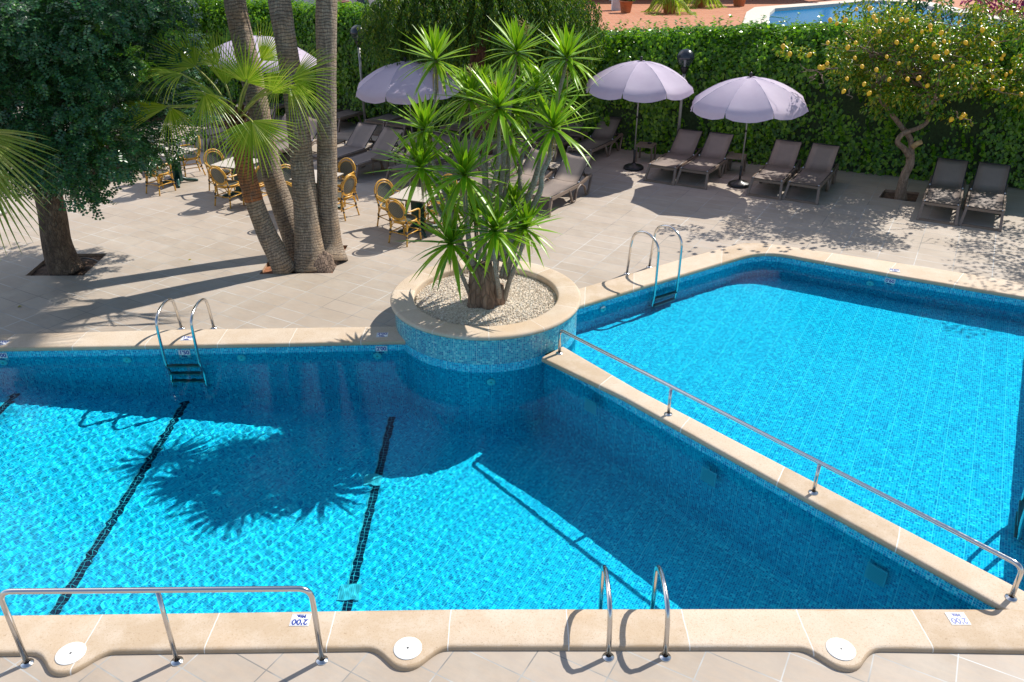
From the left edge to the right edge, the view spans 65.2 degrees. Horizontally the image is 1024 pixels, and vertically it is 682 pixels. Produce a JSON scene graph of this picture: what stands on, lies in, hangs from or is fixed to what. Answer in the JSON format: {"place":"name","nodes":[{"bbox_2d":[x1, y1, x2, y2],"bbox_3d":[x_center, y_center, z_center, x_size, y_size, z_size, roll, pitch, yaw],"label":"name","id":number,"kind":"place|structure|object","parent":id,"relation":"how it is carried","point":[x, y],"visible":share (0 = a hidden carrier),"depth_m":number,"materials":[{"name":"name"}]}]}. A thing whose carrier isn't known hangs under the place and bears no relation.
{"place":"outdoors","nodes":[
{"label":"outdoors","id":0,"kind":"place"},
{"bbox_2d":[30,256,103,275],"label":"planting soil","id":1,"kind":"structure","parent":0,"point":[83,271],"depth_m":14.15,"materials":[{"name":"brown soil"}]},
{"bbox_2d":[25,253,106,275],"bbox_3d":[-7.892,-1.322,14.237,1.070,0.090,1.036,0,28,0],"label":"pit edge","id":2,"kind":"object","parent":1,"relation":"on","point":[41,264],"visible":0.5,"depth_m":14.39,"materials":[{"name":"stone"}]},
{"bbox_2d":[0,0,228,275],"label":"carob tree","id":3,"kind":"object","parent":1,"relation":"on","point":[48,78],"visible":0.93,"depth_m":11.65,"materials":[{"name":"green plant"}]},
{"bbox_2d":[262,248,345,273],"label":"planting soil","id":4,"kind":"structure","parent":0,"point":[267,270],"depth_m":14.07,"materials":[{"name":"brown soil"}]},
{"bbox_2d":[114,17,339,274],"bbox_3d":[-4.462,-2.999,13.080,3.657,4.132,2.391,0,28,0],"label":"fan palm","id":5,"kind":"object","parent":4,"relation":"on","point":[245,137],"visible":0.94,"depth_m":12.44,"materials":[{"name":"green plant"}]},
{"bbox_2d":[224,0,293,260],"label":"fan palm","id":6,"kind":"object","parent":4,"relation":"on","point":[274,182],"visible":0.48,"depth_m":13.90,"materials":[{"name":"brown plant"}]},
{"bbox_2d":[268,0,324,272],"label":"fan palm","id":7,"kind":"object","parent":4,"relation":"on","point":[308,244],"visible":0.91,"depth_m":13.41,"materials":[{"name":"brown plant"}]},
{"bbox_2d":[293,251,339,273],"bbox_3d":[-3.463,-1.464,14.122,0.888,0.388,0.713,-9,29,-17],"label":"palm root mass","id":8,"kind":"object","parent":4,"relation":"on","point":[324,262],"visible":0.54,"depth_m":13.96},
{"bbox_2d":[315,0,347,260],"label":"fan palm","id":9,"kind":"object","parent":4,"relation":"on","point":[326,41],"visible":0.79,"depth_m":13.47,"materials":[{"name":"brown plant"}]},
{"bbox_2d":[0,350,978,615],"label":"deep pool water","id":10,"kind":"structure","parent":0,"point":[368,480],"depth_m":8.63,"materials":[{"name":"blue liquid"}]},
{"bbox_2d":[0,344,994,609],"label":"deep pool wall","id":11,"kind":"structure","parent":0,"point":[858,536],"depth_m":11.03,"materials":[{"name":"tile"}]},
{"bbox_2d":[178,350,189,354],"bbox_3d":[-4.706,0.187,11.511,0.165,0.135,0.005,-1,28,-1],"label":"depth marker","id":12,"kind":"object","parent":11,"relation":"attached to","point":[183,352],"visible":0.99,"depth_m":11.50,"materials":[{"name":"white tile"}]},
{"bbox_2d":[375,346,386,350],"bbox_3d":[-1.891,0.134,11.614,0.165,0.135,0.005,-1,28,-1],"label":"depth marker","id":13,"kind":"object","parent":11,"relation":"attached to","point":[381,348],"visible":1,"depth_m":11.60,"materials":[{"name":"white tile"}]},
{"bbox_2d":[542,347,1023,609],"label":"divider wall","id":14,"kind":"structure","parent":11,"relation":"on","point":[987,588],"depth_m":8.42,"materials":[{"name":"stone"}]},
{"bbox_2d":[556,330,1023,601],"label":"handrail","id":15,"kind":"object","parent":14,"relation":"on","point":[1010,596],"visible":1,"depth_m":8.34,"materials":[{"name":"silver metal"}]},
{"bbox_2d":[0,101,1023,681],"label":"paved terrace","id":16,"kind":"structure","parent":0,"point":[152,243],"depth_m":14.37,"materials":[{"name":"stone"}]},
{"bbox_2d":[0,129,64,260],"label":"fan palm","id":17,"kind":"object","parent":16,"relation":"on","point":[5,176],"visible":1,"depth_m":10.65,"materials":[{"name":"green plant"}]},
{"bbox_2d":[144,163,175,195],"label":"rattan chair","id":18,"kind":"object","parent":16,"relation":"on","point":[160,174],"visible":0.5,"depth_m":17.79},
{"bbox_2d":[0,586,327,668],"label":"handrail","id":19,"kind":"object","parent":16,"relation":"on","point":[321,660],"visible":1,"depth_m":6.21,"materials":[{"name":"silver metal"}]},
{"bbox_2d":[158,146,197,187],"bbox_3d":[-7.760,-3.997,18.456,0.788,0.759,0.808,11,30,20],"label":"cafe table","id":20,"kind":"object","parent":16,"relation":"on","point":[178,177],"visible":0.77,"depth_m":18.45,"materials":[{"name":"green plastic"}]},
{"bbox_2d":[145,0,221,67],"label":"bush","id":21,"kind":"object","parent":16,"relation":"on","point":[199,21],"visible":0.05,"depth_m":24.64,"materials":[{"name":"green plant"}]},
{"bbox_2d":[155,298,216,361],"bbox_3d":[-4.692,0.052,11.692,0.581,1.402,0.834,-1,28,-1],"label":"pool ladder","id":22,"kind":"object","parent":16,"relation":"on","point":[198,302],"visible":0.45,"depth_m":11.29,"materials":[{"name":"silver metal"}]},
{"bbox_2d":[179,135,205,176],"bbox_3d":[-7.635,-4.396,19.020,0.540,0.913,0.544,-18,33,-31],"label":"rattan chair","id":23,"kind":"object","parent":16,"relation":"on","point":[196,156],"visible":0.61,"depth_m":18.98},
{"bbox_2d":[0,327,405,351],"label":"pool coping","id":24,"kind":"object","parent":16,"relation":"on","point":[243,338],"visible":0.94,"depth_m":11.56,"materials":[{"name":"stone"}]},
{"bbox_2d":[180,336,192,340],"bbox_3d":[-4.700,-0.040,11.592,0.165,0.005,0.135,-1,28,-3],"label":"depth marker","id":25,"kind":"object","parent":24,"relation":"on","point":[185,338],"visible":0.94,"depth_m":11.58,"materials":[{"name":"white tile"}]},
{"bbox_2d":[173,0,251,108],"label":"bush","id":26,"kind":"object","parent":16,"relation":"on","point":[210,32],"visible":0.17,"depth_m":24.64,"materials":[{"name":"green plant"}]},
{"bbox_2d":[184,104,247,151],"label":"sun lounger","id":27,"kind":"object","parent":16,"relation":"on","point":[214,133],"visible":0.14,"depth_m":21.53,"materials":[{"name":"beige fabric"}]},
{"bbox_2d":[203,149,235,194],"bbox_3d":[-6.530,-3.783,17.852,0.544,0.913,0.540,-21,34,-35],"label":"rattan chair","id":28,"kind":"object","parent":16,"relation":"on","point":[210,157],"visible":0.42,"depth_m":17.85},
{"bbox_2d":[208,165,244,208],"bbox_3d":[-6.065,-3.340,17.009,0.544,0.913,0.540,12,30,22],"label":"rattan chair","id":29,"kind":"object","parent":16,"relation":"on","point":[218,177],"visible":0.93,"depth_m":16.85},
{"bbox_2d":[210,157,262,197],"bbox_3d":[-5.980,-3.556,17.615,0.788,0.759,0.808,11,30,20],"label":"cafe table","id":30,"kind":"object","parent":16,"relation":"on","point":[224,165],"visible":0.31,"depth_m":17.46,"materials":[{"name":"white plastic"}]},
{"bbox_2d":[205,108,277,155],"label":"sun lounger","id":31,"kind":"object","parent":16,"relation":"on","point":[224,139],"visible":0.1,"depth_m":21.02,"materials":[{"name":"beige fabric"}]},
{"bbox_2d":[242,166,266,204],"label":"rattan chair","id":32,"kind":"object","parent":16,"relation":"on","point":[260,179],"visible":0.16,"depth_m":16.84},
{"bbox_2d":[232,114,287,157],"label":"sun lounger","id":33,"kind":"object","parent":16,"relation":"on","point":[284,125],"visible":0.07,"depth_m":21.20,"materials":[{"name":"beige fabric"}]},
{"bbox_2d":[208,32,316,74],"bbox_3d":[-6.663,-6.831,21.589,2.754,2.832,2.746,8,29,15],"label":"parasol","id":34,"kind":"object","parent":16,"relation":"on","point":[302,53],"visible":0.19,"depth_m":20.60,"materials":[{"name":"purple fabric"}]},
{"bbox_2d":[269,102,284,119],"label":"sun lounger","id":35,"kind":"object","parent":16,"relation":"on","point":[281,105],"visible":0.08,"depth_m":24.49,"materials":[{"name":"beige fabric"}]},
{"bbox_2d":[256,116,316,164],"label":"sun lounger","id":36,"kind":"object","parent":16,"relation":"on","point":[313,127],"visible":0.19,"depth_m":20.75,"materials":[{"name":"beige fabric"}]},
{"bbox_2d":[281,164,291,183],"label":"rattan chair","id":37,"kind":"object","parent":16,"relation":"on","point":[287,173],"visible":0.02,"depth_m":16.76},
{"bbox_2d":[285,181,292,200],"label":"rattan chair","id":38,"kind":"object","parent":16,"relation":"on","point":[289,185],"visible":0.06,"depth_m":15.64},
{"bbox_2d":[251,0,379,7],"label":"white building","id":39,"kind":"structure","parent":16,"relation":"on","point":[361,1],"depth_m":31.75,"materials":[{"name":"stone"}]},
{"bbox_2d":[289,170,343,208],"bbox_3d":[-4.020,-3.054,16.659,0.788,0.759,0.808,11,30,20],"label":"cafe table","id":40,"kind":"object","parent":16,"relation":"on","point":[338,175],"visible":0.09,"depth_m":16.59,"materials":[{"name":"white plastic"}]},
{"bbox_2d":[308,109,344,120],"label":"sun lounger","id":41,"kind":"object","parent":16,"relation":"on","point":[314,110],"visible":0.07,"depth_m":23.86,"materials":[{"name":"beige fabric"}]},
{"bbox_2d":[313,122,377,159],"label":"sun lounger","id":42,"kind":"object","parent":16,"relation":"on","point":[359,138],"visible":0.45,"depth_m":20.20,"materials":[{"name":"beige fabric"}]},
{"bbox_2d":[337,158,358,206],"bbox_3d":[-3.635,-3.412,17.145,0.544,0.913,0.540,12,30,22],"label":"rattan chair","id":43,"kind":"object","parent":16,"relation":"on","point":[346,167],"visible":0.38,"depth_m":17.19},
{"bbox_2d":[337,174,359,220],"bbox_3d":[-3.455,-2.972,16.308,0.540,0.913,0.544,15,31,26],"label":"rattan chair","id":44,"kind":"object","parent":16,"relation":"on","point":[347,188],"visible":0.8,"depth_m":16.17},
{"bbox_2d":[336,109,362,131],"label":"sun lounger","id":45,"kind":"object","parent":16,"relation":"on","point":[342,115],"visible":0.41,"depth_m":23.60,"materials":[{"name":"beige fabric"}]},
{"bbox_2d":[350,25,365,121],"bbox_3d":[-4.300,-7.512,22.880,0.436,2.838,0.436,0,28,0],"label":"lamp post","id":46,"kind":"object","parent":16,"relation":"on","point":[353,31],"visible":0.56,"depth_m":22.46,"materials":[{"name":"black metal"}]},
{"bbox_2d":[337,126,406,181],"bbox_3d":[-3.440,-4.539,19.390,0.762,0.847,2.065,15,31,26],"label":"sun lounger","id":47,"kind":"object","parent":16,"relation":"on","point":[388,135],"visible":0.57,"depth_m":19.74,"materials":[{"name":"beige fabric"}]},
{"bbox_2d":[371,154,395,174],"bbox_3d":[-3.060,-4.210,19.192,0.446,0.420,0.450,11,30,20],"label":"side table","id":48,"kind":"object","parent":16,"relation":"on","point":[379,157],"visible":0.77,"depth_m":19.04,"materials":[{"name":"beige plastic"}]},
{"bbox_2d":[364,113,407,135],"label":"sun lounger","id":49,"kind":"object","parent":16,"relation":"on","point":[383,117],"visible":0.36,"depth_m":22.93,"materials":[{"name":"beige fabric"}]},
{"bbox_2d":[374,179,407,230],"bbox_3d":[-2.385,-2.688,15.767,0.544,0.913,0.540,-23,35,-36],"label":"rattan chair","id":50,"kind":"object","parent":16,"relation":"on","point":[381,190],"visible":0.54,"depth_m":15.76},
{"bbox_2d":[385,116,417,138],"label":"sun lounger","id":51,"kind":"object","parent":16,"relation":"on","point":[401,120],"visible":0.23,"depth_m":22.48,"materials":[{"name":"beige fabric"}]},
{"bbox_2d":[385,198,421,246],"bbox_3d":[-2.036,-2.295,15.017,0.544,0.913,0.540,16,31,27],"label":"rattan chair","id":52,"kind":"object","parent":16,"relation":"on","point":[395,212],"visible":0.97,"depth_m":14.87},
{"bbox_2d":[356,57,460,158],"bbox_3d":[-2.441,-5.432,19.158,2.537,2.613,2.480,0,28,0],"label":"parasol","id":53,"kind":"object","parent":16,"relation":"on","point":[379,85],"visible":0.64,"depth_m":18.11,"materials":[{"name":"purple fabric"}]},
{"bbox_2d":[389,186,441,236],"bbox_3d":[-1.830,-2.501,15.605,0.788,0.759,0.808,11,30,20],"label":"cafe table","id":54,"kind":"object","parent":16,"relation":"on","point":[416,201],"visible":0.54,"depth_m":15.47,"materials":[{"name":"laminate"}]},
{"bbox_2d":[384,131,454,188],"bbox_3d":[-2.131,-4.279,18.894,0.762,0.847,2.065,15,31,26],"label":"sun lounger","id":55,"kind":"object","parent":16,"relation":"on","point":[445,138],"visible":0.28,"depth_m":19.02,"materials":[{"name":"beige fabric"}]},
{"bbox_2d":[423,198,445,230],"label":"rattan chair","id":56,"kind":"object","parent":16,"relation":"on","point":[430,206],"visible":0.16,"depth_m":15.58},
{"bbox_2d":[427,174,456,220],"bbox_3d":[-1.396,-2.848,16.072,0.544,0.913,0.540,18,33,31],"label":"rattan chair","id":57,"kind":"object","parent":16,"relation":"on","point":[437,196],"visible":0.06,"depth_m":16.09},
{"bbox_2d":[439,120,468,142],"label":"sun lounger","id":58,"kind":"object","parent":16,"relation":"on","point":[454,126],"visible":0.26,"depth_m":22.12,"materials":[{"name":"beige fabric"}]},
{"bbox_2d":[426,136,483,177],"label":"sun lounger","id":59,"kind":"object","parent":16,"relation":"on","point":[454,158],"visible":0.12,"depth_m":18.88,"materials":[{"name":"beige fabric"}]},
{"bbox_2d":[356,0,606,154],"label":"pepper tree","id":60,"kind":"object","parent":16,"relation":"on","point":[470,19],"visible":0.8,"depth_m":18.39,"materials":[{"name":"green plant"}]},
{"bbox_2d":[390,259,580,364],"bbox_3d":[-0.390,-0.513,12.108,2.850,0.456,2.850,0,28,0],"label":"round planter","id":61,"kind":"object","parent":16,"relation":"on","point":[419,330],"visible":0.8,"depth_m":11.16,"materials":[{"name":"beige stone"}]},
{"bbox_2d":[414,272,556,325],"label":"gravel","id":62,"kind":"structure","parent":61,"relation":"in","point":[493,314],"depth_m":11.85,"materials":[{"name":"gravel"}]},
{"bbox_2d":[369,13,603,309],"bbox_3d":[-0.324,-2.253,10.880,3.200,4.044,2.770,0,28,0],"label":"yucca","id":63,"kind":"object","parent":62,"relation":"on","point":[484,288],"visible":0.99,"depth_m":10.66,"materials":[{"name":"green plant"}]},
{"bbox_2d":[456,145,522,199],"bbox_3d":[-0.464,-3.744,17.876,0.762,0.847,2.065,15,31,27],"label":"sun lounger","id":64,"kind":"object","parent":16,"relation":"on","point":[477,179],"visible":0.21,"depth_m":18.11,"materials":[{"name":"beige fabric"}]},
{"bbox_2d":[0,609,1023,676],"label":"pool coping","id":65,"kind":"object","parent":16,"relation":"on","point":[866,633],"visible":0.96,"depth_m":6.80,"materials":[{"name":"stone"}]},
{"bbox_2d":[55,642,86,664],"bbox_3d":[-3.639,2.574,6.604,0.236,0.006,0.236,0,28,0],"label":"skimmer lid","id":66,"kind":"object","parent":65,"relation":"on","point":[70,653],"visible":1,"depth_m":6.60,"materials":[{"name":"white plastic"}]},
{"bbox_2d":[289,614,311,625],"bbox_3d":[-1.828,2.409,6.920,0.165,0.005,0.135,0,28,0],"label":"depth marker","id":67,"kind":"object","parent":65,"relation":"on","point":[300,619],"visible":1,"depth_m":6.91,"materials":[{"name":"white tile"}]},
{"bbox_2d":[393,637,421,659],"bbox_3d":[-0.866,2.549,6.651,0.236,0.006,0.236,0,28,0],"label":"skimmer lid","id":68,"kind":"object","parent":65,"relation":"on","point":[406,648],"visible":1,"depth_m":6.64,"materials":[{"name":"white plastic"}]},
{"bbox_2d":[826,638,855,660],"bbox_3d":[2.727,2.553,6.644,0.236,0.006,0.236,0,28,0],"label":"skimmer lid","id":69,"kind":"object","parent":65,"relation":"on","point":[841,649],"visible":1,"depth_m":6.63,"materials":[{"name":"white plastic"}]},
{"bbox_2d":[945,613,970,624],"bbox_3d":[3.859,2.402,6.933,0.165,0.005,0.135,0,28,0],"label":"depth marker","id":70,"kind":"object","parent":65,"relation":"on","point":[957,618],"visible":1,"depth_m":6.93,"materials":[{"name":"white tile"}]},
{"bbox_2d":[489,147,557,207],"bbox_3d":[0.226,-3.582,17.567,0.762,0.847,2.065,15,31,26],"label":"sun lounger","id":71,"kind":"object","parent":16,"relation":"on","point":[528,173],"visible":0.27,"depth_m":18.00,"materials":[{"name":"beige fabric"}]},
{"bbox_2d":[48,0,1023,189],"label":"ivy hedge","id":72,"kind":"object","parent":16,"relation":"on","point":[995,134],"visible":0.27,"depth_m":19.58,"materials":[{"name":"green plant"}]},
{"bbox_2d":[514,116,558,157],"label":"sun lounger","id":73,"kind":"object","parent":16,"relation":"on","point":[535,130],"visible":0.12,"depth_m":21.26,"materials":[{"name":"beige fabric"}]},
{"bbox_2d":[520,152,592,216],"bbox_3d":[0.965,-3.382,17.186,0.762,0.847,2.065,15,31,27],"label":"sun lounger","id":74,"kind":"object","parent":16,"relation":"on","point":[562,182],"visible":0.92,"depth_m":17.49,"materials":[{"name":"beige fabric"}]},
{"bbox_2d":[532,117,584,161],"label":"sun lounger","id":75,"kind":"object","parent":16,"relation":"on","point":[563,139],"visible":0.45,"depth_m":21.24,"materials":[{"name":"beige fabric"}]},
{"bbox_2d":[567,131,587,146],"bbox_3d":[1.750,-5.326,21.317,0.446,0.420,0.450,11,30,20],"label":"side table","id":76,"kind":"object","parent":16,"relation":"on","point":[577,134],"visible":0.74,"depth_m":21.18,"materials":[{"name":"beige plastic"}]},
{"bbox_2d":[566,116,622,166],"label":"sun lounger","id":77,"kind":"object","parent":16,"relation":"on","point":[602,136],"visible":0.94,"depth_m":20.87,"materials":[{"name":"beige fabric"}]},
{"bbox_2d":[598,565,670,661],"bbox_3d":[1.033,2.591,6.961,0.571,1.302,0.705,0,28,0],"label":"pool ladder","id":78,"kind":"object","parent":16,"relation":"on","point":[607,655],"visible":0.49,"depth_m":6.61,"materials":[{"name":"silver metal"}]},
{"bbox_2d":[586,56,693,170],"bbox_3d":[2.983,-5.407,19.087,2.504,2.635,2.432,0,28,0],"label":"parasol","id":79,"kind":"object","parent":16,"relation":"on","point":[640,81],"visible":1,"depth_m":18.10,"materials":[{"name":"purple fabric"}]},
{"bbox_2d":[635,141,656,161],"bbox_3d":[3.380,-4.768,20.254,0.446,0.420,0.450,11,30,20],"label":"side table","id":80,"kind":"object","parent":16,"relation":"on","point":[640,144],"visible":0.94,"depth_m":20.14,"materials":[{"name":"beige plastic"}]},
{"bbox_2d":[624,225,682,294],"bbox_3d":[2.393,-1.280,13.627,0.621,1.362,0.786,-17,32,-30],"label":"pool ladder","id":81,"kind":"object","parent":16,"relation":"on","point":[658,250],"visible":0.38,"depth_m":13.39,"materials":[{"name":"silver metal"}]},
{"bbox_2d":[643,128,702,184],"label":"sun lounger","id":82,"kind":"object","parent":16,"relation":"on","point":[679,154],"visible":0.81,"depth_m":19.46,"materials":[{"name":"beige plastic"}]},
{"bbox_2d":[676,49,694,131],"bbox_3d":[4.200,-5.856,19.909,0.436,2.668,0.436,0,28,0],"label":"lamp post","id":83,"kind":"object","parent":16,"relation":"on","point":[685,58],"visible":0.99,"depth_m":19.31,"materials":[{"name":"grey metal"}]},
{"bbox_2d":[675,131,733,189],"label":"sun lounger","id":84,"kind":"object","parent":16,"relation":"on","point":[709,159],"visible":1,"depth_m":19.14,"materials":[{"name":"beige fabric"}]},
{"bbox_2d":[724,152,746,175],"bbox_3d":[5.380,-4.257,19.280,0.446,0.420,0.450,11,30,20],"label":"side table","id":85,"kind":"object","parent":16,"relation":"on","point":[736,156],"visible":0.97,"depth_m":19.19,"materials":[{"name":"beige plastic"}]},
{"bbox_2d":[691,72,808,188],"bbox_3d":[5.193,-4.691,17.853,2.425,2.514,2.487,-16,32,-28],"label":"parasol","id":86,"kind":"object","parent":16,"relation":"on","point":[750,99],"visible":1,"depth_m":16.87,"materials":[{"name":"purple fabric"}]},
{"bbox_2d":[746,139,802,199],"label":"sun lounger","id":87,"kind":"object","parent":16,"relation":"on","point":[779,165],"visible":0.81,"depth_m":18.50,"materials":[{"name":"beige fabric"}]},
{"bbox_2d":[579,243,1023,308],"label":"pool coping","id":88,"kind":"object","parent":16,"relation":"on","point":[616,287],"visible":0.97,"depth_m":13.78,"materials":[{"name":"stone"}]},
{"bbox_2d":[782,142,839,204],"bbox_3d":[6.745,-3.768,17.921,0.762,0.847,2.065,15,31,27],"label":"sun lounger","id":89,"kind":"object","parent":16,"relation":"on","point":[816,171],"visible":1,"depth_m":18.19,"materials":[{"name":"beige fabric"}]},
{"bbox_2d":[880,189,918,196],"bbox_3d":[8.613,-3.208,17.829,0.737,0.090,0.827,15,31,26],"label":"pit edge","id":90,"kind":"object","parent":16,"relation":"in","point":[887,190],"visible":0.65,"depth_m":18.11,"materials":[{"name":"stone"}]},
{"bbox_2d":[916,157,968,225],"bbox_3d":[9.055,-3.155,16.753,0.763,0.847,2.065,15,31,26],"label":"sun lounger","id":91,"kind":"object","parent":16,"relation":"on","point":[946,185],"visible":1,"depth_m":17.04,"materials":[{"name":"beige fabric"}]},
{"bbox_2d":[958,161,1010,231],"bbox_3d":[9.762,-2.995,16.449,0.762,0.847,2.065,15,31,26],"label":"sun lounger","id":92,"kind":"object","parent":16,"relation":"on","point":[987,189],"visible":1,"depth_m":16.73,"materials":[{"name":"beige fabric"}]},
{"bbox_2d":[611,0,620,10],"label":"white block","id":93,"kind":"structure","parent":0,"point":[615,5],"depth_m":44.14,"materials":[{"name":"white"}]},
{"bbox_2d":[522,0,1022,32],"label":"terracotta terrace","id":94,"kind":"structure","parent":0,"point":[612,18],"depth_m":42.84,"materials":[{"name":"tile"}]},
{"bbox_2d":[619,0,633,12],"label":"potted plant","id":95,"kind":"object","parent":94,"relation":"on","point":[625,6],"visible":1,"depth_m":42.83,"materials":[{"name":"orange plant"}]},
{"bbox_2d":[641,0,696,15],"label":"potted plant","id":96,"kind":"object","parent":94,"relation":"on","point":[670,6],"visible":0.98,"depth_m":42.36,"materials":[{"name":"green plant"}]},
{"bbox_2d":[679,0,727,9],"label":"potted plant","id":97,"kind":"object","parent":94,"relation":"on","point":[700,3],"visible":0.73,"depth_m":45.37,"materials":[{"name":"green plant"}]},
{"bbox_2d":[733,0,745,6],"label":"potted plant","id":98,"kind":"object","parent":94,"relation":"on","point":[738,3],"visible":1,"depth_m":46.18,"materials":[{"name":"orange plant"}]},
{"bbox_2d":[743,0,1017,24],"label":"pool edge","id":99,"kind":"object","parent":94,"relation":"on","point":[755,13],"visible":0.25,"depth_m":45.70,"materials":[{"name":"stone"}]},
{"bbox_2d":[865,0,958,26],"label":"dark shrub","id":100,"kind":"object","parent":94,"relation":"on","point":[918,4],"visible":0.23,"depth_m":36.85,"materials":[{"name":"green plant"}]},
{"bbox_2d":[960,0,1023,24],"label":"bougainvillea","id":101,"kind":"object","parent":94,"relation":"on","point":[1001,4],"visible":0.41,"depth_m":22.95,"materials":[{"name":"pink plant"}]},
{"bbox_2d":[568,261,1023,590],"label":"shallow pool water","id":102,"kind":"structure","parent":0,"point":[913,397],"depth_m":10.92,"materials":[{"name":"blue liquid"}]},
{"bbox_2d":[769,3,1004,27],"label":"pool water","id":103,"kind":"structure","parent":0,"point":[809,15],"depth_m":43.54,"materials":[{"name":"blue liquid"}]},
{"bbox_2d":[880,192,917,201],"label":"planting soil","id":104,"kind":"structure","parent":0,"point":[910,196],"depth_m":17.90,"materials":[{"name":"brown soil"}]},
{"bbox_2d":[771,0,1023,200],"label":"lemon tree","id":105,"kind":"object","parent":104,"relation":"in","point":[927,43],"visible":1,"depth_m":16.12,"materials":[{"name":"green plant"}]},
{"label":"shallow pool floor","id":106,"kind":"structure","parent":0,"visible":0},
{"bbox_2d":[555,256,1023,609],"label":"shallow pool wall","id":107,"kind":"structure","parent":106,"relation":"on","point":[937,288],"depth_m":13.64,"materials":[{"name":"tile"}]},
{"bbox_2d":[884,278,895,283],"bbox_3d":[6.506,-1.014,13.801,0.165,0.135,0.006,15,31,27],"label":"depth marker","id":108,"kind":"object","parent":107,"relation":"attached to","point":[890,280],"visible":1,"depth_m":13.79,"materials":[{"name":"white tile"}]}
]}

